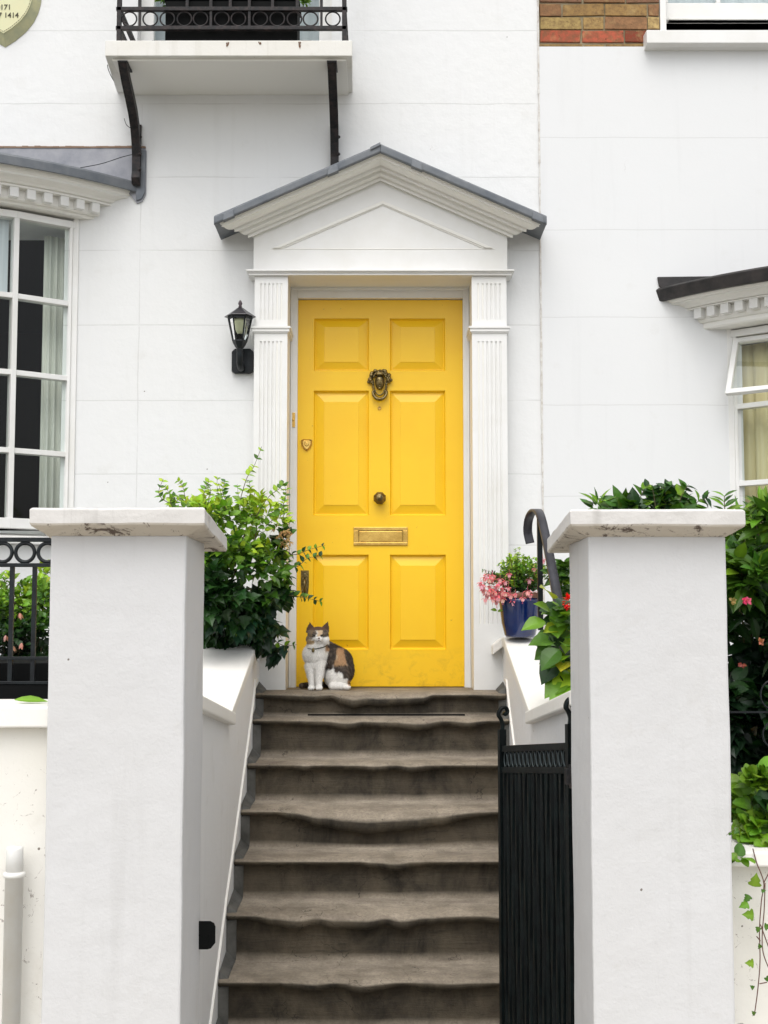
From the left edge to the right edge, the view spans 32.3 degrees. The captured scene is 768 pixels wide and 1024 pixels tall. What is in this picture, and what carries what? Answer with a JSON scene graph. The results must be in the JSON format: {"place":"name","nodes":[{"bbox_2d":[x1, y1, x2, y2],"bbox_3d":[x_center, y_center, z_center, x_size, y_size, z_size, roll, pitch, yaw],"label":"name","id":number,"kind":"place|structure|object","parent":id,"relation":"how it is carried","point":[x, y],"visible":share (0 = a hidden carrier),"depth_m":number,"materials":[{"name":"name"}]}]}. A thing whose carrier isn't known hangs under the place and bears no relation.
{"place":"outdoors","nodes":[
{"label":"outdoors","id":0,"kind":"place"},
{"bbox_2d":[0,660,48,680],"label":"window trough","id":1,"kind":"object","parent":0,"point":[21,670],"depth_m":4.27,"materials":[{"name":"black"}]},
{"bbox_2d":[30,507,226,1023],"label":"gate pillar","id":2,"kind":"structure","parent":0,"point":[128,934],"depth_m":3.56,"materials":[{"name":"paint"}]},
{"bbox_2d":[547,509,744,1023],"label":"gate pillar","id":3,"kind":"structure","parent":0,"point":[652,873],"depth_m":3.56,"materials":[{"name":"paint"}]},
{"bbox_2d":[496,697,574,1023],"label":"iron gate","id":4,"kind":"structure","parent":3,"relation":"attached to","point":[536,928],"depth_m":4.21,"materials":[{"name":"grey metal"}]},
{"bbox_2d":[729,681,767,745],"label":"scroll railing","id":5,"kind":"object","parent":3,"relation":"attached to","point":[764,705],"visible":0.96,"depth_m":4.14,"materials":[{"name":"black metal"}]},
{"bbox_2d":[537,0,767,824],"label":"terraced house","id":6,"kind":"structure","parent":0,"point":[653,165],"depth_m":6.81,"materials":[{"name":"paint"}]},
{"bbox_2d":[659,0,767,29],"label":"sash window","id":7,"kind":"structure","parent":6,"relation":"in","point":[670,11],"depth_m":6.97,"materials":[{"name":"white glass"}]},
{"bbox_2d":[725,325,767,505],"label":"bow window","id":8,"kind":"structure","parent":6,"relation":"in","point":[759,333],"depth_m":6.70,"materials":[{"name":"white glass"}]},
{"bbox_2d":[742,342,767,538],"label":"curtain","id":9,"kind":"object","parent":6,"relation":"hanging from","point":[755,373],"visible":0.45,"depth_m":6.78,"materials":[{"name":"beige fabric"}]},
{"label":"ground","id":10,"kind":"structure","parent":0,"visible":0},
{"bbox_2d":[0,559,50,656],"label":"fuchsia bush","id":11,"kind":"object","parent":10,"relation":"on","point":[22,624],"visible":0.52,"depth_m":4.85,"materials":[{"name":"green plant"}]},
{"bbox_2d":[199,643,259,1023],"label":"side wall","id":12,"kind":"structure","parent":10,"relation":"on","point":[231,678],"depth_m":5.08,"materials":[{"name":"paint"}]},
{"bbox_2d":[154,447,324,670],"bbox_3d":[-0.715,0.216,6.134,0.640,1.042,0.826,-2,-5,24],"label":"climbing shrub","id":13,"kind":"object","parent":12,"relation":"on","point":[237,613],"visible":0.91,"depth_m":6.02,"materials":[{"name":"green plant"}]},
{"bbox_2d":[0,0,546,689],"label":"terraced house","id":14,"kind":"structure","parent":10,"relation":"on","point":[344,204],"depth_m":6.82,"materials":[{"name":"white paint"}]},
{"bbox_2d":[0,0,40,46],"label":"house sign","id":15,"kind":"object","parent":14,"relation":"attached to","point":[17,18],"visible":1,"depth_m":6.88,"materials":[{"name":"beige ceramic"}]},
{"bbox_2d":[0,545,50,654],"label":"bow window base","id":16,"kind":"structure","parent":14,"relation":"in","point":[25,552],"depth_m":6.54,"materials":[{"name":"white paint"}]},
{"bbox_2d":[0,209,79,545],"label":"bow window","id":17,"kind":"structure","parent":14,"relation":"in","point":[8,522],"depth_m":6.66,"materials":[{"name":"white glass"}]},
{"bbox_2d":[39,235,64,507],"bbox_3d":[-1.675,-0.671,6.854,0.200,1.512,0.034,4,-6,-41],"label":"curtain","id":18,"kind":"object","parent":14,"relation":"hanging from","point":[51,393],"visible":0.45,"depth_m":6.83,"materials":[{"name":"white fabric"}]},
{"bbox_2d":[80,65,131,167],"bbox_3d":[-1.412,-1.960,6.671,0.213,0.488,0.382,-1,-5,12],"label":"cable","id":19,"kind":"object","parent":14,"relation":"on","point":[116,158],"visible":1,"depth_m":6.73,"materials":[{"name":"black paint"}]},
{"bbox_2d":[152,0,310,40],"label":"balcony planter","id":20,"kind":"object","parent":14,"relation":"on","point":[237,18],"visible":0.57,"depth_m":6.52,"materials":[{"name":"black paint"}]},
{"bbox_2d":[154,0,311,6],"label":"balcony plant","id":21,"kind":"object","parent":20,"relation":"in","point":[302,2],"visible":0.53,"depth_m":6.61,"materials":[{"name":"green plant"}]},
{"bbox_2d":[140,0,331,40],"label":"balcony window","id":22,"kind":"structure","parent":14,"relation":"in","point":[150,18],"depth_m":7.02,"materials":[{"name":"white glass"}]},
{"bbox_2d":[225,300,255,373],"bbox_3d":[-0.722,-0.886,6.681,0.159,0.353,0.188,0,-5,0],"label":"wall lantern","id":23,"kind":"object","parent":14,"relation":"attached to","point":[240,318],"depth_m":6.65,"materials":[{"name":"black metal"}]},
{"bbox_2d":[296,300,463,685],"bbox_3d":[-0.019,-0.110,6.873,0.861,2.012,0.109,0,-5,0],"label":"door","id":24,"kind":"structure","parent":14,"relation":"in","point":[380,446],"depth_m":6.89,"materials":[{"name":"yellow paint"}]},
{"bbox_2d":[216,682,508,1023],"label":"front steps","id":25,"kind":"structure","parent":10,"relation":"on","point":[366,877],"depth_m":5.42,"materials":[{"name":"grey stone"}]},
{"bbox_2d":[299,622,354,689],"bbox_3d":[-0.275,0.714,6.606,0.284,0.340,0.221,1,-5,-15],"label":"cat","id":26,"kind":"object","parent":25,"relation":"on","point":[331,664],"visible":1,"depth_m":6.54},
{"bbox_2d":[491,637,570,744],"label":"side wall","id":27,"kind":"structure","parent":10,"relation":"on","point":[536,716],"depth_m":5.63,"materials":[{"name":"paint"}]},
{"bbox_2d":[497,592,537,636],"bbox_3d":[0.645,0.489,6.301,0.214,0.210,0.214,0,-5,0],"label":"plant pot","id":28,"kind":"object","parent":27,"relation":"on","point":[516,616],"visible":0.65,"depth_m":6.22,"materials":[{"name":"blue ceramic"}]},
{"bbox_2d":[477,547,546,611],"bbox_3d":[0.606,0.320,6.307,0.353,0.310,0.302,0,-5,0],"label":"fuchsia plant","id":29,"kind":"object","parent":28,"relation":"in","point":[515,577],"visible":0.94,"depth_m":6.25,"materials":[{"name":"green plant"}]},
{"bbox_2d":[521,557,570,699],"bbox_3d":[0.731,0.441,5.235,0.295,0.571,1.111,-1,-5,11],"label":"hydrangea","id":30,"kind":"object","parent":27,"relation":"on","point":[551,641],"visible":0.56,"depth_m":4.79,"materials":[{"name":"green plant"}]},
{"bbox_2d":[523,509,570,657],"bbox_3d":[0.685,0.273,5.529,0.067,0.640,1.075,0,-5,-2],"label":"handrail","id":31,"kind":"object","parent":27,"relation":"on","point":[543,534],"visible":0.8,"depth_m":5.76,"materials":[{"name":"grey metal"}]},
{"bbox_2d":[578,479,710,509],"bbox_3d":[0.888,0.932,4.389,0.416,2.105,0.474,-3,-5,31],"label":"laurel shrub","id":32,"kind":"object","parent":10,"relation":"on","point":[668,495],"visible":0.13,"depth_m":4.44,"materials":[{"name":"green plant"}]},
{"bbox_2d":[709,486,767,822],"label":"oleander shrub","id":33,"kind":"object","parent":10,"relation":"on","point":[746,562],"visible":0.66,"depth_m":4.65,"materials":[{"name":"green plant"}]},
{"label":"pavement","id":34,"kind":"structure","parent":0,"visible":0},
{"bbox_2d":[0,699,48,1023],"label":"garden wall","id":35,"kind":"structure","parent":34,"relation":"on","point":[23,758],"depth_m":3.64,"materials":[{"name":"paint"}]},
{"bbox_2d":[1,845,25,1023],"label":"waste pipe","id":36,"kind":"object","parent":35,"relation":"attached to","point":[14,874],"visible":1,"depth_m":3.55,"materials":[{"name":"white plastic"}]},
{"bbox_2d":[0,537,50,698],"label":"front railing","id":37,"kind":"object","parent":35,"relation":"on","point":[10,688],"visible":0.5,"depth_m":4.21,"materials":[{"name":"black metal"}]},
{"bbox_2d":[14,695,47,701],"bbox_3d":[-0.997,0.528,3.753,0.094,0.018,0.031,0,-5,0],"label":"fallen leaf","id":38,"kind":"object","parent":35,"relation":"on","point":[30,698],"visible":1,"depth_m":3.76,"materials":[{"name":"green plant"}]},
{"bbox_2d":[732,838,767,1023],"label":"garden wall","id":39,"kind":"structure","parent":34,"relation":"on","point":[745,944],"depth_m":3.63,"materials":[{"name":"paint"}]},
{"bbox_2d":[727,756,767,866],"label":"ivy plant","id":40,"kind":"object","parent":39,"relation":"on","point":[749,804],"visible":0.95,"depth_m":3.82,"materials":[{"name":"green plant"}]},
{"bbox_2d":[739,849,767,1015],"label":"trailing vine","id":41,"kind":"object","parent":39,"relation":"hanging from","point":[754,882],"visible":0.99,"depth_m":3.58,"materials":[{"name":"green plant"}]}
]}

